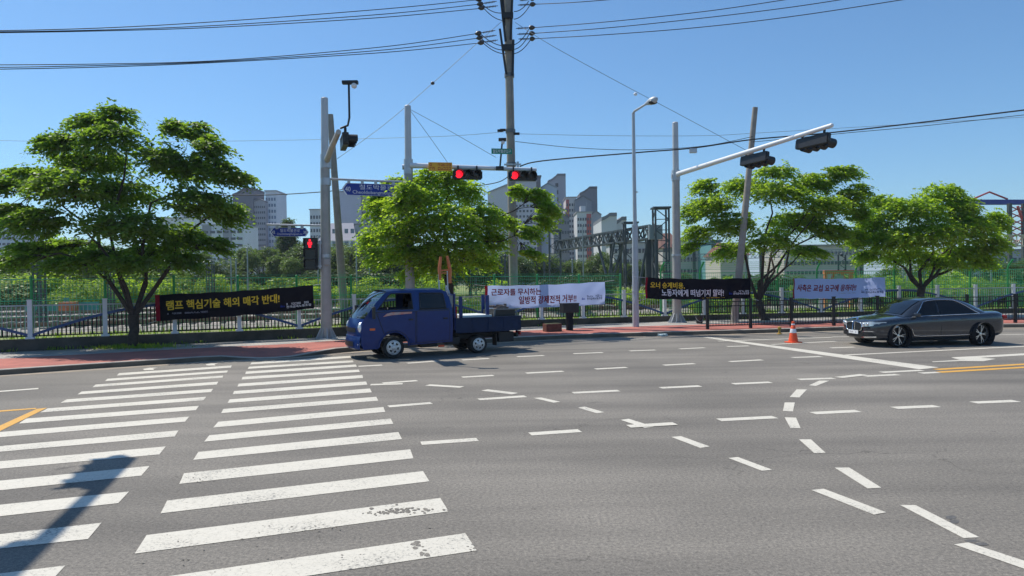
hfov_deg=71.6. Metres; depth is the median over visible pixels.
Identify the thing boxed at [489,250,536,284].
yard tree
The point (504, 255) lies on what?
lattice pole
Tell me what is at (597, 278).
yard shrub
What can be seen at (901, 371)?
lane dash
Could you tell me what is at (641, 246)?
factory building
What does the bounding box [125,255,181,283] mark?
yard tree
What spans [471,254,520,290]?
yard tree
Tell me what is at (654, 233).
gantry truss
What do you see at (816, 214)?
street tree
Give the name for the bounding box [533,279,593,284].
yard shrub
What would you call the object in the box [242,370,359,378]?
crosswalk stripe
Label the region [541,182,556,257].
apartment tower
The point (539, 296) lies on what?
banner
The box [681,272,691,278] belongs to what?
yard tree
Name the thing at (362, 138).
overhead cable
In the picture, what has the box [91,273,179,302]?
yard shrub
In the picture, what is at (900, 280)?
yard shrub
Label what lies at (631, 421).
turning guide dash
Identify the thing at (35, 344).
wall
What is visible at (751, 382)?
lane dash
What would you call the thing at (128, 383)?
crosswalk stripe
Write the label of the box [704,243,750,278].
house
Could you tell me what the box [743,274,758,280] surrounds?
yard tree
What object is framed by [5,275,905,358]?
ground
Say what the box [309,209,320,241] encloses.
apartment building
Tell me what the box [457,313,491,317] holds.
panel stack
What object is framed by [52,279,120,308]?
yard shrub
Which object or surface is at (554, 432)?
lane dash
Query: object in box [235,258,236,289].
yard pole
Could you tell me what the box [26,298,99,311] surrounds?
site cabin
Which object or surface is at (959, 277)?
yard shrub
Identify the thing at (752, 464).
turning guide dash
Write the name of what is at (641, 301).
yard shrub
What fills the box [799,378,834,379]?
lane dash
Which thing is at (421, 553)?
paint wear
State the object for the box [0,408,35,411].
island line
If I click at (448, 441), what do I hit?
lane dash
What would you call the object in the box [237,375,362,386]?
crosswalk stripe
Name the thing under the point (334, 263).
yard tree
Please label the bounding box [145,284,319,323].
banner
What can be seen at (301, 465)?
crosswalk stripe
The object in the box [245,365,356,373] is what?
crosswalk stripe
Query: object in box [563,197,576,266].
apartment tower
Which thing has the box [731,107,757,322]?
utility pole
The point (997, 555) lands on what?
turning guide dash
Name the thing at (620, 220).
factory building
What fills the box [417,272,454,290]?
yard shrub
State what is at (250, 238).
apartment building
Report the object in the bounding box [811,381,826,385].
turning guide dash
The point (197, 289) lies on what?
yard shrub
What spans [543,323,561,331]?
planter
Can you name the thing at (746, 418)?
lane dash
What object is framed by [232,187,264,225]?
apartment tower
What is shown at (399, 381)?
lane dash
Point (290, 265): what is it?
yard tree
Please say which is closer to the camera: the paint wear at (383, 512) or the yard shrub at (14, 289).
the paint wear at (383, 512)
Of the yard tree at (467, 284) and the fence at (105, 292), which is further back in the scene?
the yard tree at (467, 284)
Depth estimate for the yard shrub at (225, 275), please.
70.86 m
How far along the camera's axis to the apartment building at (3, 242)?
259.79 m
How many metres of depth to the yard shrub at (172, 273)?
68.47 m
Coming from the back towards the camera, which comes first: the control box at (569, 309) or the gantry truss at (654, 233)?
the gantry truss at (654, 233)
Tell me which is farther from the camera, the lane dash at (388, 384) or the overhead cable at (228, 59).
the overhead cable at (228, 59)
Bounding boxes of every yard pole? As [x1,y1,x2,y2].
[230,257,231,280]
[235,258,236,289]
[246,247,248,289]
[355,247,357,303]
[582,225,583,276]
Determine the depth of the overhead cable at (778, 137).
30.52 m
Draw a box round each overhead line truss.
[31,257,214,321]
[504,250,544,284]
[681,249,862,278]
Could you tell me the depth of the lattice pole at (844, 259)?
49.96 m
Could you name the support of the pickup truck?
on the road
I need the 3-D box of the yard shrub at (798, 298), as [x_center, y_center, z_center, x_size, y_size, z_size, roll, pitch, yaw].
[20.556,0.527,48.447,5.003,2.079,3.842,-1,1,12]
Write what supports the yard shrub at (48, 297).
on the yard ground at (466, 291)
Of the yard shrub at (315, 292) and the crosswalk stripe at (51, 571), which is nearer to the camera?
the crosswalk stripe at (51, 571)
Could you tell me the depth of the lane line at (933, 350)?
20.29 m
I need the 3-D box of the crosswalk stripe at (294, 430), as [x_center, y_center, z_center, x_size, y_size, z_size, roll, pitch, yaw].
[-3.116,2.115,10.637,2.741,0.001,0.422,-1,1,-23]
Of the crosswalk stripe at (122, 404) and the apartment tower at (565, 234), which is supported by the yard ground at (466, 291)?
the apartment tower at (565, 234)
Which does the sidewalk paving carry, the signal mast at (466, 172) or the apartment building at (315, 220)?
the signal mast at (466, 172)
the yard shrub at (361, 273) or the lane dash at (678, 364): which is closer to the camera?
the lane dash at (678, 364)
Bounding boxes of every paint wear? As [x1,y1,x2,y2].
[362,509,415,515]
[369,504,447,514]
[410,541,420,548]
[419,549,429,555]
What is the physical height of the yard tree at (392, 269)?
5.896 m
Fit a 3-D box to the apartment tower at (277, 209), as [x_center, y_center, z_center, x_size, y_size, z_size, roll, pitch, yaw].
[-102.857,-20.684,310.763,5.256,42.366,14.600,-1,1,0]
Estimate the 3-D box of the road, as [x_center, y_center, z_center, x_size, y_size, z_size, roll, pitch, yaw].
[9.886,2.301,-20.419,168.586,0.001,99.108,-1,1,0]
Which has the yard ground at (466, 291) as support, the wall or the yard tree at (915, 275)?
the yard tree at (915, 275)
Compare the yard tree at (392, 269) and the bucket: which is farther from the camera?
the yard tree at (392, 269)
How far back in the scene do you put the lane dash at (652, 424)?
10.59 m
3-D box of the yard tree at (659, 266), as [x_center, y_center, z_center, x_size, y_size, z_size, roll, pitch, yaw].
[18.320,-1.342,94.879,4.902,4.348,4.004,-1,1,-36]
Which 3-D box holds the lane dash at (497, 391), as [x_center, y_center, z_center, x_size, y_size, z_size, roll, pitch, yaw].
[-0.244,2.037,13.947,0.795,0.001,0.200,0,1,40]
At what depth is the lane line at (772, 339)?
24.62 m
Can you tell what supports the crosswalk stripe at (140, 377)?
on the road
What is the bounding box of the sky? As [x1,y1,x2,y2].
[0,0,1023,275]
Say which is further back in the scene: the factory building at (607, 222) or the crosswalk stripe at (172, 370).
the factory building at (607, 222)
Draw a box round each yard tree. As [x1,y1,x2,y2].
[0,256,56,283]
[61,253,116,283]
[86,243,138,288]
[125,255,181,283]
[175,252,215,285]
[202,259,234,276]
[227,244,282,282]
[240,250,289,289]
[274,217,300,287]
[278,256,331,286]
[282,242,318,282]
[293,242,354,273]
[302,243,376,282]
[344,244,394,271]
[353,252,415,275]
[420,257,472,289]
[450,251,501,293]
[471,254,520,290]
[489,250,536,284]
[520,253,564,283]
[556,257,579,282]
[573,260,593,279]
[582,250,613,279]
[598,263,628,287]
[614,260,644,288]
[638,262,665,284]
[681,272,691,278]
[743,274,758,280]
[786,275,805,286]
[874,268,905,279]
[904,265,945,281]
[951,265,983,279]
[999,260,1023,271]
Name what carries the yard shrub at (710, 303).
on the yard ground at (466, 291)
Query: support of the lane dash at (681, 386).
on the road
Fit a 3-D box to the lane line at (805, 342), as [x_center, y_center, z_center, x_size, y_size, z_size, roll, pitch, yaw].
[9.533,1.790,23.184,2.576,0.001,0.170,-1,1,-18]
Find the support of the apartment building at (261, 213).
on the ground at (461, 284)
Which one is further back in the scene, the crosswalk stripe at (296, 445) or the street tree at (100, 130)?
the street tree at (100, 130)
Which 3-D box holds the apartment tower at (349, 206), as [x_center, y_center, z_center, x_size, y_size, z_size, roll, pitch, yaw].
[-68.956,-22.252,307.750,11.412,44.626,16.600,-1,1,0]
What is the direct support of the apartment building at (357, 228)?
on the yard ground at (466, 291)
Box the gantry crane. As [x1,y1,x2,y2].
[972,191,1023,262]
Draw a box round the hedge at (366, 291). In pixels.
[333,283,455,314]
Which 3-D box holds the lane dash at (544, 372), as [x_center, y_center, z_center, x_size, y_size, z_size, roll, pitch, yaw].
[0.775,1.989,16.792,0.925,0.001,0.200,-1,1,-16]
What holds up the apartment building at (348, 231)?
on the yard ground at (466, 291)
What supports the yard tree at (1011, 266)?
on the yard ground at (466, 291)
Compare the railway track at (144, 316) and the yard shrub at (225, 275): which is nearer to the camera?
the railway track at (144, 316)
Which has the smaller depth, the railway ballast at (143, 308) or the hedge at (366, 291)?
the hedge at (366, 291)
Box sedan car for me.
[843,297,1006,347]
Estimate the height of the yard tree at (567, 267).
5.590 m
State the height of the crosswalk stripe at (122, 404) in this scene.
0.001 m
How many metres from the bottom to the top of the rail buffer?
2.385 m
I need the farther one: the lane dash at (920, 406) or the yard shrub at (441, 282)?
the yard shrub at (441, 282)
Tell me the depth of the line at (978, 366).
16.68 m
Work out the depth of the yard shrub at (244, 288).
65.32 m
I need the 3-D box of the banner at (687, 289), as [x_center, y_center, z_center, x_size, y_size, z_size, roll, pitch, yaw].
[8.025,0.042,30.325,5.943,1.148,0.342,-1,1,-14]
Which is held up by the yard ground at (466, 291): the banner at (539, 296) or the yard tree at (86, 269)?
the yard tree at (86, 269)
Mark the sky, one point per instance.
(902, 61)
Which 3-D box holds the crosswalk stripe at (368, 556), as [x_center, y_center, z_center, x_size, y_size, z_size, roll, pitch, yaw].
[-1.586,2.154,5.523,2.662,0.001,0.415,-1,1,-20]
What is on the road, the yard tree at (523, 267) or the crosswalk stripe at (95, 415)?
the crosswalk stripe at (95, 415)
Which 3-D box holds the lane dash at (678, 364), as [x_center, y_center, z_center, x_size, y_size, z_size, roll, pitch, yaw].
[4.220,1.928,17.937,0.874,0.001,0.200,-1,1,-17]
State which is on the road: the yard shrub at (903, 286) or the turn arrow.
the turn arrow
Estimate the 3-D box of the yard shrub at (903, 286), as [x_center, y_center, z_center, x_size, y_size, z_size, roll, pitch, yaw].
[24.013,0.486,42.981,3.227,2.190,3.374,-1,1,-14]
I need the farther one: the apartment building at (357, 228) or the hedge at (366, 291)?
the apartment building at (357, 228)
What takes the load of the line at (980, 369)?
on the road
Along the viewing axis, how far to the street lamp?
29.79 m
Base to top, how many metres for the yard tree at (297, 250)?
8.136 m
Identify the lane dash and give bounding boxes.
[0,388,37,391]
[371,383,402,384]
[382,380,416,383]
[387,402,431,406]
[421,438,477,444]
[425,384,463,387]
[463,375,493,377]
[478,395,525,399]
[482,389,515,393]
[527,371,563,373]
[528,429,580,434]
[572,390,618,393]
[594,367,626,368]
[627,422,677,427]
[660,385,701,388]
[665,363,693,365]
[718,416,775,420]
[729,359,759,361]
[732,382,771,383]
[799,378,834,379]
[811,410,859,413]
[838,374,863,377]
[864,374,897,376]
[882,370,922,372]
[893,405,938,408]
[971,400,1019,403]
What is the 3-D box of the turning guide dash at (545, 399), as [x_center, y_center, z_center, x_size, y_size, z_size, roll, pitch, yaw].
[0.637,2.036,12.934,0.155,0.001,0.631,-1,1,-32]
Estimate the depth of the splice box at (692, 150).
30.80 m
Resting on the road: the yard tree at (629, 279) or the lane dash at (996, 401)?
the lane dash at (996, 401)
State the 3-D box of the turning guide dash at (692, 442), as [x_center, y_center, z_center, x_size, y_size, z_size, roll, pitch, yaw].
[2.382,2.052,9.486,0.159,0.001,0.688,-1,1,-19]
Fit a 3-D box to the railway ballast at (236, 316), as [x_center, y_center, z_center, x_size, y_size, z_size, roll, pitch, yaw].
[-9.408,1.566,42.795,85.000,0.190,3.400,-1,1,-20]
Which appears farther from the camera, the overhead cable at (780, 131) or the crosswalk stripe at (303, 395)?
the overhead cable at (780, 131)
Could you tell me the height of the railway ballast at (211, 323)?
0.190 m
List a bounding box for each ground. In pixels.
[0,285,1020,339]
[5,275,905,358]
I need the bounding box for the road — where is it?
[0,328,1023,575]
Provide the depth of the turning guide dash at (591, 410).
11.83 m
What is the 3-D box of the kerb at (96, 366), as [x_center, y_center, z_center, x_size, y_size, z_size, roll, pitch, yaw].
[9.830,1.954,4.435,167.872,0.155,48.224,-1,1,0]
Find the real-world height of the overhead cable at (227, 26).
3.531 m
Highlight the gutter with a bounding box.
[0,327,1023,376]
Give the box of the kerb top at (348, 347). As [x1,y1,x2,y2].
[0,323,1023,369]
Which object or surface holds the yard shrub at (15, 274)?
on the yard ground at (466, 291)
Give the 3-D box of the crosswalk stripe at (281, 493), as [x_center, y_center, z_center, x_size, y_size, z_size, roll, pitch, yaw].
[-2.201,2.139,7.515,2.690,0.001,0.439,-1,1,-21]
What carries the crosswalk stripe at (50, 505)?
on the road
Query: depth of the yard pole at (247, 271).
57.93 m
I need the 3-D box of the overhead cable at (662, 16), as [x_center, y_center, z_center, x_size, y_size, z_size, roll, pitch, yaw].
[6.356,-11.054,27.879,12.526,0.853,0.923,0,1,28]
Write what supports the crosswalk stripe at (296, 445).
on the road
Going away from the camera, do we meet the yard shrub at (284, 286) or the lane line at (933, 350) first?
the lane line at (933, 350)
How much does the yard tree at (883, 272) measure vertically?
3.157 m
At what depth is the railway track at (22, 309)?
55.26 m
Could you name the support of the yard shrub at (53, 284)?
on the yard ground at (466, 291)
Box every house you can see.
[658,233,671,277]
[680,237,712,278]
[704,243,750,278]
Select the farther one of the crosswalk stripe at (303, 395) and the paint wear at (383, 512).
the crosswalk stripe at (303, 395)
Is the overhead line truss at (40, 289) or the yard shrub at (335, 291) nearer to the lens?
the overhead line truss at (40, 289)
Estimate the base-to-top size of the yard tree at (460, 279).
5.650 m
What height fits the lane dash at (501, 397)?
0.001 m
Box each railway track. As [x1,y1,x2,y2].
[0,294,629,310]
[0,299,773,322]
[0,299,888,329]
[0,301,478,316]
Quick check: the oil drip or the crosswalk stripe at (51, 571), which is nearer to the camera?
the crosswalk stripe at (51, 571)
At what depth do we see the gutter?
21.09 m
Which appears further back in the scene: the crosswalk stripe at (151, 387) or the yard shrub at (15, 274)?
the yard shrub at (15, 274)
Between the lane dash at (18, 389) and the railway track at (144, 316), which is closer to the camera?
the lane dash at (18, 389)
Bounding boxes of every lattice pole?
[470,267,476,303]
[501,254,508,285]
[837,253,845,274]
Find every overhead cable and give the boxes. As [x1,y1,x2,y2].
[0,0,473,30]
[0,4,476,31]
[0,8,477,32]
[0,34,473,64]
[0,38,475,67]
[0,43,477,69]
[0,132,498,141]
[224,189,341,195]
[337,21,501,158]
[412,110,494,156]
[515,22,744,149]
[515,136,752,149]
[520,109,1023,166]
[535,0,782,27]
[535,0,838,33]
[535,0,899,38]
[536,0,603,4]
[538,117,1020,135]
[755,115,1021,141]
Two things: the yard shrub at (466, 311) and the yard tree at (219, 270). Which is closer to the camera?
the yard shrub at (466, 311)
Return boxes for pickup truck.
[345,256,521,358]
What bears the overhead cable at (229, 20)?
attached to the utility pole at (506, 6)
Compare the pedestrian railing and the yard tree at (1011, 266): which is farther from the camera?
the yard tree at (1011, 266)
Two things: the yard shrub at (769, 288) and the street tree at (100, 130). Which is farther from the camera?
the yard shrub at (769, 288)
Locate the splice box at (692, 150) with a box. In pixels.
[689,148,696,152]
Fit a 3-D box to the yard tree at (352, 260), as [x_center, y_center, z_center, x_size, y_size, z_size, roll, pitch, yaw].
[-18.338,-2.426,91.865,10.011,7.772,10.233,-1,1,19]
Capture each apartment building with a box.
[0,228,39,254]
[201,223,258,273]
[254,198,268,272]
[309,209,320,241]
[318,223,359,249]
[354,218,384,248]
[573,202,592,269]
[592,211,601,255]
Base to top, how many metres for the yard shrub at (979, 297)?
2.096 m
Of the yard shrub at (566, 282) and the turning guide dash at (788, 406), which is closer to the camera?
the turning guide dash at (788, 406)
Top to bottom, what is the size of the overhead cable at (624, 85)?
5.809 m
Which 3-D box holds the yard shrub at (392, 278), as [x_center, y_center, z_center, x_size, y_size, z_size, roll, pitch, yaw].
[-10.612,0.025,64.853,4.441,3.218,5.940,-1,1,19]
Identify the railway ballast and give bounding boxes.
[0,300,479,311]
[0,300,798,323]
[0,303,884,335]
[0,306,382,316]
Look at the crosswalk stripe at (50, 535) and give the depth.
6.25 m
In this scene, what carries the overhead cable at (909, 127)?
attached to the utility pole at (740, 255)
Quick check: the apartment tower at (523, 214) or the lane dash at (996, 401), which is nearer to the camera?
the lane dash at (996, 401)
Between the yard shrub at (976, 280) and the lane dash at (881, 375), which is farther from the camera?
the yard shrub at (976, 280)
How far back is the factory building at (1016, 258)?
149.94 m
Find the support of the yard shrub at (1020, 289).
on the yard ground at (466, 291)
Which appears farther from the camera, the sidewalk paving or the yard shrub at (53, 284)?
the yard shrub at (53, 284)
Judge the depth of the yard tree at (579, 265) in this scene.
103.88 m
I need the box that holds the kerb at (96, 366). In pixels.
[0,324,1023,374]
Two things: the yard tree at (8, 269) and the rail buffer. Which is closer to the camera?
the rail buffer
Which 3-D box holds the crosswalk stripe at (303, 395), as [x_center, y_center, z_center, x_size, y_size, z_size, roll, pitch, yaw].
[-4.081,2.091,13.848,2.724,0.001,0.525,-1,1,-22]
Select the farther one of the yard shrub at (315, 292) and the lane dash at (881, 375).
the yard shrub at (315, 292)
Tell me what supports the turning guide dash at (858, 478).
on the road
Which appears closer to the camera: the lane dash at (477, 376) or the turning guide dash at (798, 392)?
the turning guide dash at (798, 392)
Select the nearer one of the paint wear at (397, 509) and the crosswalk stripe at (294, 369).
the paint wear at (397, 509)
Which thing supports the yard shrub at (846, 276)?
on the yard ground at (466, 291)
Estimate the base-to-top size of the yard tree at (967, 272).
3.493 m
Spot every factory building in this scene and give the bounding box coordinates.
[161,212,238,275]
[593,213,616,259]
[606,241,644,286]
[617,216,626,235]
[757,244,863,282]
[937,249,1020,278]
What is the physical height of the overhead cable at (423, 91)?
6.733 m
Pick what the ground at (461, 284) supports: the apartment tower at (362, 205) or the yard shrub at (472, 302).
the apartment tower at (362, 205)
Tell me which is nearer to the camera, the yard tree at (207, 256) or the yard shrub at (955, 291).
the yard shrub at (955, 291)
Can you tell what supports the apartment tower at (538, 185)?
on the ground at (461, 284)
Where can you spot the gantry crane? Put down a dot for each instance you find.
(1009, 204)
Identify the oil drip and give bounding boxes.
[946,515,988,544]
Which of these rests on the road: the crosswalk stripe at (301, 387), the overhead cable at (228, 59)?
the crosswalk stripe at (301, 387)
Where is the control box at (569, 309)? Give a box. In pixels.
[559,303,579,329]
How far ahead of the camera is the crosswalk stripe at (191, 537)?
6.42 m
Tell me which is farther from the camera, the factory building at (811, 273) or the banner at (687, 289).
the factory building at (811, 273)
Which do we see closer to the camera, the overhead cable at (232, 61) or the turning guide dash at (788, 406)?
the turning guide dash at (788, 406)
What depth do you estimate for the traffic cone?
23.26 m
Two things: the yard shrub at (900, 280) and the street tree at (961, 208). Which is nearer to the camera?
the street tree at (961, 208)
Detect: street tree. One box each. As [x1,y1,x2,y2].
[0,97,262,346]
[351,169,567,312]
[680,159,880,319]
[842,180,1020,296]
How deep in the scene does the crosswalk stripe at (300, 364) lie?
19.05 m
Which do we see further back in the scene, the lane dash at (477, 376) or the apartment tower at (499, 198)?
the apartment tower at (499, 198)
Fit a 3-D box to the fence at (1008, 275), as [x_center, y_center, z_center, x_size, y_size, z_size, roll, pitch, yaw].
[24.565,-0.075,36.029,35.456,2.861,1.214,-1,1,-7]
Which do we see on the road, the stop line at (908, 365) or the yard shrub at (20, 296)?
the stop line at (908, 365)
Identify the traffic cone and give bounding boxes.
[784,321,801,342]
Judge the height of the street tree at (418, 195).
6.794 m
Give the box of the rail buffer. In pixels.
[823,270,853,308]
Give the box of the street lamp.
[632,96,657,326]
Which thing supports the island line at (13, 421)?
on the road
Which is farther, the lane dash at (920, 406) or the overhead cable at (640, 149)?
the overhead cable at (640, 149)
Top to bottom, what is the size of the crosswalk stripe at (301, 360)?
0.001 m
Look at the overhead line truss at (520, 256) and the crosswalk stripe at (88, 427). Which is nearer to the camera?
the crosswalk stripe at (88, 427)
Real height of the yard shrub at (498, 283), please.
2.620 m
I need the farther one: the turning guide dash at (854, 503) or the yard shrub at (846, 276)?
the yard shrub at (846, 276)
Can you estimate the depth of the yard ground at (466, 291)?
33.15 m
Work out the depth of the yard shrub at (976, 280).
46.91 m
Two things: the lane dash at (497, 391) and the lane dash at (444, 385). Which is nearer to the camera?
the lane dash at (497, 391)
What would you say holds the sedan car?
on the road
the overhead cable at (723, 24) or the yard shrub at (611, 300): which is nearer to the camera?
the overhead cable at (723, 24)
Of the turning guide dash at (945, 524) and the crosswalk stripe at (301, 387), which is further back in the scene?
the crosswalk stripe at (301, 387)
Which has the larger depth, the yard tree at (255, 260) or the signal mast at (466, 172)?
the yard tree at (255, 260)
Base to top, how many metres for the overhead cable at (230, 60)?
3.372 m
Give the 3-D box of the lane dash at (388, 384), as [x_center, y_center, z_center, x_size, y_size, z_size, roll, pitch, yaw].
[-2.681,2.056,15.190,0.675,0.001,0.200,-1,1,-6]
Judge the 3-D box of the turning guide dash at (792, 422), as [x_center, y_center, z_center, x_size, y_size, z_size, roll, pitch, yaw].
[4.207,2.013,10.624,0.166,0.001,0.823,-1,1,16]
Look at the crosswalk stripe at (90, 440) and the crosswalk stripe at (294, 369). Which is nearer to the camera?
the crosswalk stripe at (90, 440)
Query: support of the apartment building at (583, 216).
on the yard ground at (466, 291)
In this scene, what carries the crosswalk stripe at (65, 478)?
on the road
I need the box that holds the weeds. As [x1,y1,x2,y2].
[2,311,1020,351]
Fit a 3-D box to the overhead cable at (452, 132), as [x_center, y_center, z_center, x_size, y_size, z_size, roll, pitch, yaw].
[-2.266,-5.927,27.250,3.323,1.797,0.051,-1,1,-10]
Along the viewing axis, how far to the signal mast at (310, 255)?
25.63 m
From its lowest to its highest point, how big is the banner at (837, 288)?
1.099 m
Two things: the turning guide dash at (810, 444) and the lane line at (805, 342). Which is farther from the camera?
the lane line at (805, 342)
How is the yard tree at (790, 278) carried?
on the yard ground at (466, 291)
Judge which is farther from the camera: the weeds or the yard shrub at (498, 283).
the yard shrub at (498, 283)
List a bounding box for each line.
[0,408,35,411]
[0,408,45,430]
[704,337,936,368]
[729,337,832,340]
[771,341,836,344]
[847,346,1023,354]
[936,364,1023,369]
[937,367,1023,372]
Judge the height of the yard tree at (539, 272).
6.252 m
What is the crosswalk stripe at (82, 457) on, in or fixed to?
on the road
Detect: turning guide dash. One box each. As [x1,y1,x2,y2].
[536,397,558,402]
[579,407,601,412]
[623,419,652,427]
[673,436,708,447]
[730,457,771,470]
[783,402,794,410]
[785,417,799,427]
[790,389,806,396]
[799,439,824,452]
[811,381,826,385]
[813,489,884,513]
[836,468,880,487]
[901,505,977,537]
[954,542,1023,567]
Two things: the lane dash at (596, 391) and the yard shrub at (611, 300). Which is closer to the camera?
the lane dash at (596, 391)
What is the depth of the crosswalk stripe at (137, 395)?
14.08 m
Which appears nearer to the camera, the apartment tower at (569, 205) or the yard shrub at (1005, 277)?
the yard shrub at (1005, 277)
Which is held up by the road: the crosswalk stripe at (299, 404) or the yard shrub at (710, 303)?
the crosswalk stripe at (299, 404)
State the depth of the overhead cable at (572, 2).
28.98 m
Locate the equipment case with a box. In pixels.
[483,304,516,316]
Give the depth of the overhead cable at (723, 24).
27.20 m
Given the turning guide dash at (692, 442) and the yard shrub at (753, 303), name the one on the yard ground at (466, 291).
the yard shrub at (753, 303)
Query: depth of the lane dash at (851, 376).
15.37 m
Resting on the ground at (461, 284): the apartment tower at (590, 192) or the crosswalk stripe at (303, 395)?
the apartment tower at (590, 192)
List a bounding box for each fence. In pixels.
[0,273,620,337]
[0,284,1023,338]
[660,259,1023,315]
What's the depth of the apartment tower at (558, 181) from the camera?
309.50 m
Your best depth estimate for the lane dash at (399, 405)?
12.64 m
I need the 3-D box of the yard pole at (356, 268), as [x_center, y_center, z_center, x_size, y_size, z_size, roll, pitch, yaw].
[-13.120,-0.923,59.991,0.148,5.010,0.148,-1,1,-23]
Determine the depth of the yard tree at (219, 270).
87.74 m
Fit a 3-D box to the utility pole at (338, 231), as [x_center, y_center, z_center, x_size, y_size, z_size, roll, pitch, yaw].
[-6.739,-2.337,27.674,0.763,8.834,0.340,-1,1,0]
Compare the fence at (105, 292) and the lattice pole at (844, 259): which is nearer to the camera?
the fence at (105, 292)
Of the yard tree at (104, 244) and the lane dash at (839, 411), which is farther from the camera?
the yard tree at (104, 244)
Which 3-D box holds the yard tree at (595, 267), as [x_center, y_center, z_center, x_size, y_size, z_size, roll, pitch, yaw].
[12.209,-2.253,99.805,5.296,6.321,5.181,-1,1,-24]
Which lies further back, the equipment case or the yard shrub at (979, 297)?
the yard shrub at (979, 297)
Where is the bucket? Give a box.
[695,316,703,323]
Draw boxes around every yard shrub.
[0,270,66,284]
[0,280,47,307]
[3,282,69,307]
[6,272,91,304]
[42,280,134,304]
[49,284,115,309]
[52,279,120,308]
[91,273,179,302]
[128,270,195,300]
[148,275,226,302]
[179,268,251,290]
[194,274,249,291]
[219,283,264,291]
[245,275,314,289]
[298,268,395,288]
[300,279,336,304]
[308,279,353,304]
[349,275,392,290]
[380,271,425,287]
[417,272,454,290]
[455,293,480,312]
[463,297,480,308]
[484,280,506,291]
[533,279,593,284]
[557,272,619,301]
[605,287,630,301]
[612,287,670,304]
[689,300,728,312]
[728,294,768,311]
[751,274,793,299]
[784,285,843,300]
[823,273,881,298]
[854,273,918,303]
[885,278,941,301]
[926,277,992,292]
[929,280,978,302]
[933,270,976,283]
[954,278,1010,306]
[976,265,1023,291]
[982,273,1023,292]
[990,278,1023,307]
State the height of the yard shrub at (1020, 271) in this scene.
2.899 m
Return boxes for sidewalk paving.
[0,313,1023,368]
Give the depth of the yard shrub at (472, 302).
36.47 m
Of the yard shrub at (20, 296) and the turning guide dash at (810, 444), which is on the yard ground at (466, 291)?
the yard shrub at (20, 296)
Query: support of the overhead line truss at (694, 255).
on the yard ground at (466, 291)
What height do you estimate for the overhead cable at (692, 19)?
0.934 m
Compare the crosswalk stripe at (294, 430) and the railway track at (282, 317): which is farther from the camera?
the railway track at (282, 317)
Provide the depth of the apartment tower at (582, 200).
287.62 m
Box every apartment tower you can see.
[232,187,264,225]
[264,190,286,248]
[339,191,361,223]
[361,196,404,245]
[488,184,508,254]
[516,180,536,284]
[536,175,541,252]
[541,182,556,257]
[547,173,565,212]
[551,213,569,283]
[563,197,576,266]
[574,195,591,211]
[577,186,596,212]
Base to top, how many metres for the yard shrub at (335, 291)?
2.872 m
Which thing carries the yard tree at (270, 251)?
on the yard ground at (466, 291)
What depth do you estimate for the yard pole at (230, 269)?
61.94 m
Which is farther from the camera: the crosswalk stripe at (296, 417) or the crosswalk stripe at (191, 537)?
the crosswalk stripe at (296, 417)
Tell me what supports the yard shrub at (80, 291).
on the yard ground at (466, 291)
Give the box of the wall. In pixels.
[0,308,1023,352]
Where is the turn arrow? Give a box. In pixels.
[932,353,1023,361]
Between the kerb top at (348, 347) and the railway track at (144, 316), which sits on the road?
the kerb top at (348, 347)
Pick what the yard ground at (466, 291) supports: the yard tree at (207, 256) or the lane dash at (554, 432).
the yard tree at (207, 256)
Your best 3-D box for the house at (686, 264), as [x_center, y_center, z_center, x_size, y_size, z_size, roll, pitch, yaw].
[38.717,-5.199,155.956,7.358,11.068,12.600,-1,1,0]
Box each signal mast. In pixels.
[267,80,405,339]
[402,105,536,288]
[667,122,836,322]
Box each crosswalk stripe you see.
[0,417,188,436]
[0,430,177,451]
[0,446,165,468]
[0,466,148,489]
[0,492,127,515]
[0,523,100,547]
[0,566,63,575]
[20,406,197,422]
[42,397,205,411]
[61,389,212,402]
[79,382,217,393]
[93,376,222,386]
[106,370,227,380]
[117,365,231,375]
[135,498,447,552]
[161,471,428,512]
[173,533,475,575]
[179,449,412,483]
[193,432,401,459]
[204,419,392,441]
[214,407,384,426]
[221,397,377,412]
[228,389,370,402]
[233,381,366,393]
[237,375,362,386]
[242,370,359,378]
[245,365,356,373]
[248,360,352,368]
[251,356,350,363]
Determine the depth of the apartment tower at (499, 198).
279.61 m
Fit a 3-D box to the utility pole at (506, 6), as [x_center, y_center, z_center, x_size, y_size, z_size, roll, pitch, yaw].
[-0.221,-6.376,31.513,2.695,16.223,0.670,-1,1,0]
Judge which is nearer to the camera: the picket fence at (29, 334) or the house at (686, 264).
the picket fence at (29, 334)
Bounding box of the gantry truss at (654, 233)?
[547,206,670,294]
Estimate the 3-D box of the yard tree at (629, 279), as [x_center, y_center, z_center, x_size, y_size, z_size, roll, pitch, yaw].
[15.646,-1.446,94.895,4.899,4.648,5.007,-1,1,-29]
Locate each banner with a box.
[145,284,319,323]
[479,280,613,310]
[638,277,755,300]
[782,276,890,299]
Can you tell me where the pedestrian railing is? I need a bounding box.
[705,294,1023,328]
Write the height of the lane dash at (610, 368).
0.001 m
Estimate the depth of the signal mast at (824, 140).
29.52 m
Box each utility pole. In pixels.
[328,114,348,326]
[475,0,535,314]
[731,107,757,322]

